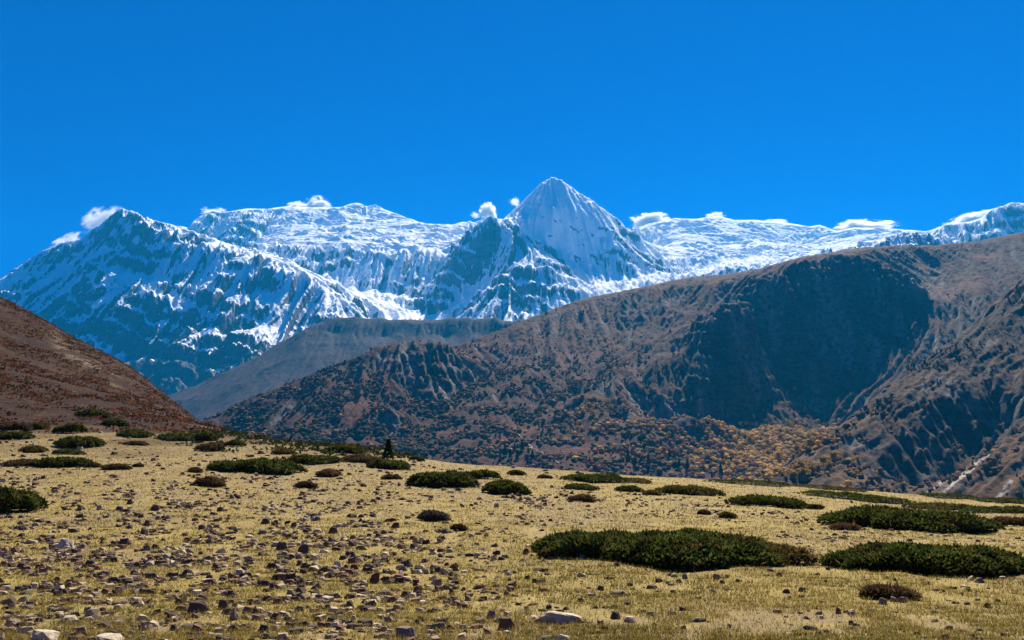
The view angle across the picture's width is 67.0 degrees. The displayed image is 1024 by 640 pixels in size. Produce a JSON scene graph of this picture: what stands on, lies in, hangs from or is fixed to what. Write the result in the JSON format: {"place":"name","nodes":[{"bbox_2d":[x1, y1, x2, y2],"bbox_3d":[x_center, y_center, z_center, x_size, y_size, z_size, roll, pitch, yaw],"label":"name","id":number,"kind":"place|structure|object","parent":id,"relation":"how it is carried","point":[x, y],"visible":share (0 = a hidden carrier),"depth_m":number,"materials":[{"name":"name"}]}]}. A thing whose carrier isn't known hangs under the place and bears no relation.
{"place":"outdoors","nodes":[
{"label":"outdoors","id":0,"kind":"place"},
{"bbox_2d":[168,317,522,420],"bbox_3d":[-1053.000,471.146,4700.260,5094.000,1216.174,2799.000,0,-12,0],"label":"hazy hill","id":1,"kind":"structure","parent":0,"point":[314,348],"depth_m":4924.81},
{"bbox_2d":[0,177,1023,394],"bbox_3d":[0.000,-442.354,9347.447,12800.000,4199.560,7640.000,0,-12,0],"label":"snow mountains","id":2,"kind":"structure","parent":0,"point":[168,309],"depth_m":8216.64,"materials":[{"name":"snow"}]},
{"bbox_2d":[0,299,1023,639],"bbox_3d":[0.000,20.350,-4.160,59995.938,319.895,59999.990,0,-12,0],"label":"ground","id":3,"kind":"structure","parent":0,"point":[58,411],"depth_m":27.04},
{"bbox_2d":[0,420,33,430],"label":"shrub","id":4,"kind":"object","parent":3,"relation":"on","point":[13,426],"visible":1,"depth_m":92.66,"materials":[{"name":"brown plant"}]},
{"bbox_2d":[0,430,35,438],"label":"shrub","id":5,"kind":"object","parent":3,"relation":"on","point":[4,434],"visible":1,"depth_m":83.95,"materials":[{"name":"green plant"}]},
{"bbox_2d":[0,457,41,465],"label":"shrub","id":6,"kind":"object","parent":3,"relation":"on","point":[19,462],"visible":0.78,"depth_m":54.91,"materials":[{"name":"brown plant"}]},
{"bbox_2d":[0,485,49,514],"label":"shrub","id":7,"kind":"object","parent":3,"relation":"on","point":[11,498],"visible":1,"depth_m":27.32,"materials":[{"name":"green plant"}]},
{"bbox_2d":[17,445,49,452],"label":"shrub","id":8,"kind":"object","parent":3,"relation":"on","point":[34,448],"visible":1,"depth_m":70.61,"materials":[{"name":"green plant"}]},
{"bbox_2d":[29,421,50,429],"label":"shrub","id":9,"kind":"object","parent":3,"relation":"on","point":[39,425],"visible":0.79,"depth_m":98.39,"materials":[{"name":"green plant"}]},
{"bbox_2d":[32,629,59,639],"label":"stone","id":10,"kind":"object","parent":3,"relation":"on","point":[38,634],"visible":0.98,"depth_m":6.90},
{"bbox_2d":[29,456,93,467],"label":"shrub","id":11,"kind":"object","parent":3,"relation":"on","point":[62,461],"visible":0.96,"depth_m":55.00,"materials":[{"name":"green plant"}]},
{"bbox_2d":[56,538,74,548],"bbox_3d":[-10.164,5.109,17.629,0.368,0.252,0.344,-11,-16,44],"label":"stone","id":12,"kind":"object","parent":3,"relation":"on","point":[63,541],"visible":0.78,"depth_m":17.58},
{"bbox_2d":[51,447,84,454],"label":"shrub","id":13,"kind":"object","parent":3,"relation":"on","point":[61,451],"visible":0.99,"depth_m":67.60,"materials":[{"name":"green plant"}]},
{"bbox_2d":[60,615,76,622],"bbox_3d":[-4.511,3.049,7.861,0.153,0.080,0.152,-8,-14,35],"label":"stone","id":14,"kind":"object","parent":3,"relation":"on","point":[70,617],"visible":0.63,"depth_m":7.84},
{"bbox_2d":[51,421,87,433],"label":"shrub","id":15,"kind":"object","parent":3,"relation":"on","point":[73,427],"visible":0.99,"depth_m":91.86,"materials":[{"name":"green plant"}]},
{"bbox_2d":[52,435,106,447],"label":"shrub","id":16,"kind":"object","parent":3,"relation":"on","point":[77,440],"visible":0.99,"depth_m":76.54,"materials":[{"name":"green plant"}]},
{"bbox_2d":[83,462,101,467],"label":"shrub","id":17,"kind":"object","parent":3,"relation":"on","point":[92,464],"visible":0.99,"depth_m":54.40,"materials":[{"name":"brown plant"}]},
{"bbox_2d":[73,407,113,416],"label":"shrub","id":18,"kind":"object","parent":3,"relation":"on","point":[92,412],"visible":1,"depth_m":116.32,"materials":[{"name":"green plant"}]},
{"bbox_2d":[96,621,110,628],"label":"stone","id":19,"kind":"object","parent":3,"relation":"on","point":[106,623],"visible":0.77,"depth_m":7.51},
{"bbox_2d":[96,633,123,639],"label":"stone","id":20,"kind":"object","parent":3,"relation":"on","point":[109,636],"visible":0.99,"depth_m":6.88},
{"bbox_2d":[100,418,129,426],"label":"shrub","id":21,"kind":"object","parent":3,"relation":"on","point":[117,422],"visible":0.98,"depth_m":107.22,"materials":[{"name":"green plant"}]},
{"bbox_2d":[100,462,132,469],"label":"shrub","id":22,"kind":"object","parent":3,"relation":"on","point":[112,466],"visible":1,"depth_m":53.50,"materials":[{"name":"brown plant"}]},
{"bbox_2d":[119,538,131,544],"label":"stone","id":23,"kind":"object","parent":3,"relation":"on","point":[125,541],"visible":0.75,"depth_m":18.12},
{"bbox_2d":[120,440,149,444],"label":"shrub","id":24,"kind":"object","parent":3,"relation":"on","point":[134,442],"visible":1,"depth_m":80.02,"materials":[{"name":"brown plant"}]},
{"bbox_2d":[115,429,155,437],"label":"shrub","id":25,"kind":"object","parent":3,"relation":"on","point":[135,433],"visible":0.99,"depth_m":88.87,"materials":[{"name":"green plant"}]},
{"bbox_2d":[140,527,147,535],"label":"stone","id":26,"kind":"object","parent":3,"relation":"on","point":[144,530],"visible":0.65,"depth_m":20.45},
{"bbox_2d":[145,572,157,577],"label":"stone","id":27,"kind":"object","parent":3,"relation":"on","point":[151,574],"visible":0.84,"depth_m":12.54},
{"bbox_2d":[150,504,161,510],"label":"stone","id":28,"kind":"object","parent":3,"relation":"on","point":[154,507],"visible":0.92,"depth_m":28.38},
{"bbox_2d":[153,432,196,440],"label":"shrub","id":29,"kind":"object","parent":3,"relation":"on","point":[177,436],"visible":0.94,"depth_m":86.48,"materials":[{"name":"green plant"}]},
{"bbox_2d":[187,467,202,472],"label":"shrub","id":30,"kind":"object","parent":3,"relation":"on","point":[195,469],"visible":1,"depth_m":52.76,"materials":[{"name":"brown plant"}]},
{"bbox_2d":[186,600,209,614],"bbox_3d":[-3.560,3.269,8.736,0.191,0.195,0.239,-4,-12,18],"label":"stone","id":31,"kind":"object","parent":3,"relation":"on","point":[196,605],"visible":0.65,"depth_m":8.67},
{"bbox_2d":[194,430,218,440],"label":"shrub","id":32,"kind":"object","parent":3,"relation":"on","point":[205,435],"visible":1,"depth_m":87.01,"materials":[{"name":"green plant"}]},
{"bbox_2d":[0,297,416,457],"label":"hill scrub","id":33,"kind":"object","parent":3,"relation":"on","point":[297,444],"visible":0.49,"depth_m":148.68,"materials":[{"name":"brown plant"}]},
{"bbox_2d":[192,442,225,451],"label":"shrub","id":34,"kind":"object","parent":3,"relation":"on","point":[212,446],"visible":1,"depth_m":75.29,"materials":[{"name":"brown plant"}]},
{"bbox_2d":[193,475,226,487],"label":"shrub","id":35,"kind":"object","parent":3,"relation":"on","point":[209,481],"visible":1,"depth_m":43.56,"materials":[{"name":"brown plant"}]},
{"bbox_2d":[218,599,228,609],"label":"stone","id":36,"kind":"object","parent":3,"relation":"on","point":[223,603],"visible":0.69,"depth_m":9.32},
{"bbox_2d":[228,609,240,620],"bbox_3d":[-3.001,3.200,8.371,0.154,0.129,0.077,0,-8,13],"label":"stone","id":37,"kind":"object","parent":3,"relation":"on","point":[233,615],"visible":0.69,"depth_m":8.36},
{"bbox_2d":[223,439,246,445],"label":"shrub","id":38,"kind":"object","parent":3,"relation":"on","point":[234,442],"visible":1,"depth_m":79.99,"materials":[{"name":"green plant"}]},
{"bbox_2d":[206,456,308,474],"bbox_3d":[-18.443,10.465,55.787,7.630,1.472,4.699,0,-12,0],"label":"shrub","id":39,"kind":"object","parent":3,"relation":"on","point":[262,465],"visible":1,"depth_m":54.52,"materials":[{"name":"green plant"}]},
{"bbox_2d":[259,624,268,632],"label":"stone","id":40,"kind":"object","parent":3,"relation":"on","point":[264,627],"visible":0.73,"depth_m":7.43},
{"bbox_2d":[257,580,271,585],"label":"stone","id":41,"kind":"object","parent":3,"relation":"on","point":[264,582],"visible":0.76,"depth_m":11.85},
{"bbox_2d":[276,541,287,549],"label":"stone","id":42,"kind":"object","parent":3,"relation":"on","point":[282,545],"visible":0.69,"depth_m":17.08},
{"bbox_2d":[271,448,295,453],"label":"shrub","id":43,"kind":"object","parent":3,"relation":"on","point":[282,451],"visible":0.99,"depth_m":73.20,"materials":[{"name":"green plant"}]},
{"bbox_2d":[285,627,304,633],"bbox_3d":[-2.082,2.982,7.416,0.163,0.051,0.149,-2,-12,10],"label":"stone","id":44,"kind":"object","parent":3,"relation":"on","point":[295,629],"visible":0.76,"depth_m":7.37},
{"bbox_2d":[297,544,308,553],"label":"stone","id":45,"kind":"object","parent":3,"relation":"on","point":[303,548],"visible":0.84,"depth_m":16.37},
{"bbox_2d":[292,480,319,487],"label":"shrub","id":46,"kind":"object","parent":3,"relation":"on","point":[305,484],"visible":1,"depth_m":44.87,"materials":[{"name":"brown plant"}]},
{"bbox_2d":[284,454,344,464],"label":"shrub","id":47,"kind":"object","parent":3,"relation":"on","point":[313,459],"visible":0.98,"depth_m":64.97,"materials":[{"name":"green plant"}]},
{"bbox_2d":[320,595,333,601],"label":"stone","id":48,"kind":"object","parent":3,"relation":"on","point":[330,598],"visible":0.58,"depth_m":9.94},
{"bbox_2d":[315,468,342,476],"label":"shrub","id":49,"kind":"object","parent":3,"relation":"on","point":[330,472],"visible":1,"depth_m":53.35,"materials":[{"name":"brown plant"}]},
{"bbox_2d":[328,527,337,533],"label":"stone","id":50,"kind":"object","parent":3,"relation":"on","point":[332,530],"visible":0.86,"depth_m":21.43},
{"bbox_2d":[325,443,366,453],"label":"shrub","id":51,"kind":"object","parent":3,"relation":"on","point":[350,448],"visible":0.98,"depth_m":77.76,"materials":[{"name":"green plant"}]},
{"bbox_2d":[341,453,380,462],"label":"shrub","id":52,"kind":"object","parent":3,"relation":"on","point":[357,457],"visible":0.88,"depth_m":66.84,"materials":[{"name":"brown plant"}]},
{"bbox_2d":[356,618,372,624],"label":"stone","id":53,"kind":"object","parent":3,"relation":"on","point":[367,620],"visible":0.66,"depth_m":7.90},
{"bbox_2d":[369,572,379,582],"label":"stone","id":54,"kind":"object","parent":3,"relation":"on","point":[374,577],"visible":0.8,"depth_m":12.05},
{"bbox_2d":[381,439,394,459],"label":"conifer tree","id":55,"kind":"object","parent":3,"relation":"on","point":[388,449],"visible":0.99,"depth_m":71.58,"materials":[{"name":"green plant"}]},
{"bbox_2d":[366,457,411,469],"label":"shrub","id":56,"kind":"object","parent":3,"relation":"on","point":[392,464],"visible":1,"depth_m":61.59,"materials":[{"name":"green plant"}]},
{"bbox_2d":[380,472,403,478],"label":"shrub","id":57,"kind":"object","parent":3,"relation":"on","point":[389,476],"visible":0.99,"depth_m":52.79,"materials":[{"name":"brown plant"}]},
{"bbox_2d":[395,626,415,639],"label":"stone","id":58,"kind":"object","parent":3,"relation":"on","point":[407,631],"visible":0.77,"depth_m":7.11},
{"bbox_2d":[400,590,410,597],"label":"stone","id":59,"kind":"object","parent":3,"relation":"on","point":[405,592],"visible":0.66,"depth_m":10.36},
{"bbox_2d":[401,559,413,566],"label":"stone","id":60,"kind":"object","parent":3,"relation":"on","point":[406,562],"visible":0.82,"depth_m":14.11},
{"bbox_2d":[407,454,424,460],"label":"shrub","id":61,"kind":"object","parent":3,"relation":"on","point":[419,458],"visible":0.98,"depth_m":73.31,"materials":[{"name":"green plant"}]},
{"bbox_2d":[416,507,450,520],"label":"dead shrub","id":62,"kind":"object","parent":3,"relation":"on","point":[433,515],"visible":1,"depth_m":25.26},
{"bbox_2d":[427,622,444,629],"bbox_3d":[-0.755,3.026,7.601,0.161,0.113,0.168,10,-15,-41],"label":"stone","id":63,"kind":"object","parent":3,"relation":"on","point":[437,625],"visible":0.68,"depth_m":7.55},
{"bbox_2d":[405,468,479,487],"bbox_3d":[-4.543,9.961,48.859,5.000,1.265,3.702,-5,-13,24],"label":"shrub","id":64,"kind":"object","parent":3,"relation":"on","point":[449,477],"visible":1,"depth_m":47.98,"materials":[{"name":"green plant"}]},
{"bbox_2d":[449,523,467,530],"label":"shrub","id":65,"kind":"object","parent":3,"relation":"on","point":[460,526],"visible":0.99,"depth_m":21.45,"materials":[{"name":"brown plant"}]},
{"bbox_2d":[464,469,502,478],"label":"shrub","id":66,"kind":"object","parent":3,"relation":"on","point":[485,473],"visible":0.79,"depth_m":55.36,"materials":[{"name":"green plant"}]},
{"bbox_2d":[486,610,495,618],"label":"stone","id":67,"kind":"object","parent":3,"relation":"on","point":[491,613],"visible":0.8,"depth_m":8.47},
{"bbox_2d":[497,616,514,630],"bbox_3d":[-0.062,2.985,7.580,0.162,0.155,0.140,-7,-13,30],"label":"stone","id":68,"kind":"object","parent":3,"relation":"on","point":[505,621],"visible":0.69,"depth_m":7.54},
{"bbox_2d":[481,478,531,494],"bbox_3d":[-0.350,9.588,44.683,2.680,1.050,2.681,7,-14,-32],"label":"shrub","id":69,"kind":"object","parent":3,"relation":"on","point":[508,486],"visible":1,"depth_m":43.96,"materials":[{"name":"green plant"}]},
{"bbox_2d":[0,430,1023,639],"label":"grass","id":70,"kind":"structure","parent":3,"relation":"on","point":[713,634],"depth_m":11.17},
{"bbox_2d":[0,425,1023,639],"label":"scattered pebbles","id":71,"kind":"object","parent":3,"relation":"on","point":[283,574],"visible":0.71,"depth_m":14.62,"materials":[{"name":"stone"}]},
{"bbox_2d":[506,469,526,474],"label":"shrub","id":72,"kind":"object","parent":3,"relation":"on","point":[517,472],"visible":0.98,"depth_m":61.66,"materials":[{"name":"green plant"}]},
{"bbox_2d":[537,474,553,478],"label":"shrub","id":73,"kind":"object","parent":3,"relation":"on","point":[542,476],"visible":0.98,"depth_m":57.73,"materials":[{"name":"green plant"}]},
{"bbox_2d":[539,611,582,624],"bbox_3d":[0.509,3.067,7.948,0.478,0.124,0.219,6,-8,5],"label":"stone","id":74,"kind":"object","parent":3,"relation":"on","point":[554,617],"visible":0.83,"depth_m":7.88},
{"bbox_2d":[566,492,595,501],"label":"shrub","id":75,"kind":"object","parent":3,"relation":"on","point":[583,497],"visible":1,"depth_m":38.39,"materials":[{"name":"brown plant"}]},
{"bbox_2d":[564,482,599,490],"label":"shrub","id":76,"kind":"object","parent":3,"relation":"on","point":[585,486],"visible":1,"depth_m":49.01,"materials":[{"name":"green plant"}]},
{"bbox_2d":[559,471,627,482],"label":"shrub","id":77,"kind":"object","parent":3,"relation":"on","point":[600,477],"visible":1,"depth_m":57.42,"materials":[{"name":"green plant"}]},
{"bbox_2d":[610,611,620,619],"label":"stone","id":78,"kind":"object","parent":3,"relation":"on","point":[615,615],"visible":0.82,"depth_m":8.11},
{"bbox_2d":[614,484,645,491],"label":"shrub","id":79,"kind":"object","parent":3,"relation":"on","point":[628,488],"visible":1,"depth_m":49.21,"materials":[{"name":"green plant"}]},
{"bbox_2d":[624,616,635,622],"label":"stone","id":80,"kind":"object","parent":3,"relation":"on","point":[628,618],"visible":0.97,"depth_m":7.96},
{"bbox_2d":[623,475,651,483],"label":"shrub","id":81,"kind":"object","parent":3,"relation":"on","point":[638,480],"visible":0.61,"depth_m":58.55,"materials":[{"name":"green plant"}]},
{"bbox_2d":[642,489,661,495],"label":"shrub","id":82,"kind":"object","parent":3,"relation":"on","point":[652,492],"visible":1,"depth_m":47.24,"materials":[{"name":"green plant"}]},
{"bbox_2d":[530,524,818,570],"bbox_3d":[3.199,4.471,15.393,5.649,0.725,3.916,0,-12,0],"label":"shrub","id":83,"kind":"object","parent":3,"relation":"on","point":[685,547],"visible":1,"depth_m":14.72,"materials":[{"name":"green plant"}]},
{"bbox_2d":[655,484,726,495],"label":"shrub","id":84,"kind":"object","parent":3,"relation":"on","point":[691,489],"visible":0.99,"depth_m":49.30,"materials":[{"name":"green plant"}]},
{"bbox_2d":[690,617,705,621],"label":"stone","id":85,"kind":"object","parent":3,"relation":"on","point":[698,619],"visible":0.94,"depth_m":7.89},
{"bbox_2d":[696,509,711,514],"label":"shrub","id":86,"kind":"object","parent":3,"relation":"on","point":[703,512],"visible":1,"depth_m":30.46,"materials":[{"name":"brown plant"}]},
{"bbox_2d":[715,510,737,517],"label":"shrub","id":87,"kind":"object","parent":3,"relation":"on","point":[726,514],"visible":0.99,"depth_m":28.79,"materials":[{"name":"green plant"}]},
{"bbox_2d":[703,478,792,486],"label":"shrub","id":88,"kind":"object","parent":3,"relation":"on","point":[760,482],"visible":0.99,"depth_m":71.81,"materials":[{"name":"green plant"}]},
{"bbox_2d":[723,493,807,508],"bbox_3d":[13.654,9.662,41.399,4.549,0.870,2.821,0,-12,0],"label":"shrub","id":89,"kind":"object","parent":3,"relation":"on","point":[753,499],"visible":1,"depth_m":40.89,"materials":[{"name":"green plant"}]},
{"bbox_2d":[805,504,824,508],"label":"shrub","id":90,"kind":"object","parent":3,"relation":"on","point":[815,506],"visible":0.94,"depth_m":40.85,"materials":[{"name":"green plant"}]},
{"bbox_2d":[792,484,866,491],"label":"shrub","id":91,"kind":"object","parent":3,"relation":"on","point":[827,487],"visible":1,"depth_m":70.88,"materials":[{"name":"green plant"}]},
{"bbox_2d":[827,521,861,529],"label":"shrub","id":92,"kind":"object","parent":3,"relation":"on","point":[842,526],"visible":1,"depth_m":24.93,"materials":[{"name":"brown plant"}]},
{"bbox_2d":[797,489,916,503],"bbox_3d":[26.231,13.494,59.089,9.733,1.217,4.962,0,-12,0],"label":"shrub","id":93,"kind":"object","parent":3,"relation":"on","point":[855,496],"visible":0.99,"depth_m":57.93,"materials":[{"name":"green plant"}]},
{"bbox_2d":[854,579,922,600],"bbox_3d":[5.126,3.682,10.584,0.887,0.301,0.740,0,-12,0],"label":"shrub","id":94,"kind":"object","parent":3,"relation":"on","point":[878,591],"visible":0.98,"depth_m":10.40,"materials":[{"name":"brown plant"}]},
{"bbox_2d":[816,500,1005,533],"bbox_3d":[13.831,6.748,26.714,5.830,1.012,4.564,0,-12,0],"label":"shrub","id":95,"kind":"object","parent":3,"relation":"on","point":[928,519],"visible":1,"depth_m":25.58,"materials":[{"name":"green plant"}]},
{"bbox_2d":[817,537,1023,578],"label":"shrub","id":96,"kind":"object","parent":3,"relation":"on","point":[983,560],"visible":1,"depth_m":14.01,"materials":[{"name":"green plant"}]},
{"bbox_2d":[901,501,975,509],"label":"shrub","id":97,"kind":"object","parent":3,"relation":"on","point":[939,505],"visible":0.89,"depth_m":49.13,"materials":[{"name":"green plant"}]},
{"bbox_2d":[917,492,976,498],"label":"shrub","id":98,"kind":"object","parent":3,"relation":"on","point":[950,495],"visible":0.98,"depth_m":75.35,"materials":[{"name":"green plant"}]},
{"bbox_2d":[956,503,1023,512],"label":"shrub","id":99,"kind":"object","parent":3,"relation":"on","point":[996,509],"visible":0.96,"depth_m":44.05,"materials":[{"name":"green plant"}]},
{"bbox_2d":[972,496,1023,503],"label":"shrub","id":100,"kind":"object","parent":3,"relation":"on","point":[1002,499],"visible":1,"depth_m":72.95,"materials":[{"name":"green plant"}]},
{"bbox_2d":[988,514,1023,525],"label":"shrub","id":101,"kind":"object","parent":3,"relation":"on","point":[1008,520],"visible":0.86,"depth_m":28.61,"materials":[{"name":"brown plant"}]},
{"bbox_2d":[0,0,1023,278],"label":"sky","id":102,"kind":"structure","parent":0,"point":[837,115],"materials":[{"name":"blue"}]},
{"bbox_2d":[201,232,1023,479],"bbox_3d":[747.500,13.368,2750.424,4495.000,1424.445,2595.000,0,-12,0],"label":"dark mountain","id":103,"kind":"structure","parent":0,"point":[817,326],"depth_m":2541.11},
{"bbox_2d":[199,282,1023,496],"bbox_3d":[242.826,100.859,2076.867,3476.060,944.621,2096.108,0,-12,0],"label":"woods","id":104,"kind":"object","parent":103,"relation":"on","point":[769,463],"visible":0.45,"depth_m":1944.37,"materials":[{"name":"brown plant"}]},
{"bbox_2d":[759,276,1023,498],"bbox_3d":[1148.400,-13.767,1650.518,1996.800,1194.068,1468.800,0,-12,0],"label":"rocky ridge","id":105,"kind":"structure","parent":0,"point":[964,413],"depth_m":1388.04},
{"bbox_2d":[784,468,800,479],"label":"autumn tree","id":106,"kind":"object","parent":105,"relation":"on","point":[793,473],"visible":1,"depth_m":1178.00,"materials":[{"name":"yellow plant"}]},
{"bbox_2d":[788,461,804,469],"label":"autumn tree","id":107,"kind":"object","parent":105,"relation":"on","point":[796,466],"visible":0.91,"depth_m":1200.67,"materials":[{"name":"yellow plant"}]},
{"bbox_2d":[794,457,812,467],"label":"autumn tree","id":108,"kind":"object","parent":105,"relation":"on","point":[801,460],"visible":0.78,"depth_m":1207.23,"materials":[{"name":"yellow plant"}]},
{"bbox_2d":[798,465,810,475],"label":"autumn tree","id":109,"kind":"object","parent":105,"relation":"on","point":[804,471],"visible":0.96,"depth_m":1184.28,"materials":[{"name":"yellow plant"}]},
{"bbox_2d":[801,436,815,451],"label":"autumn tree","id":110,"kind":"object","parent":105,"relation":"on","point":[808,443],"visible":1,"depth_m":1342.54,"materials":[{"name":"yellow plant"}]},
{"bbox_2d":[815,454,831,464],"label":"autumn tree","id":111,"kind":"object","parent":105,"relation":"on","point":[821,458],"visible":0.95,"depth_m":1242.15,"materials":[{"name":"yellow plant"}]},
{"bbox_2d":[826,449,842,459],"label":"autumn tree","id":112,"kind":"object","parent":105,"relation":"on","point":[833,454],"visible":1,"depth_m":1262.98,"materials":[{"name":"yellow plant"}]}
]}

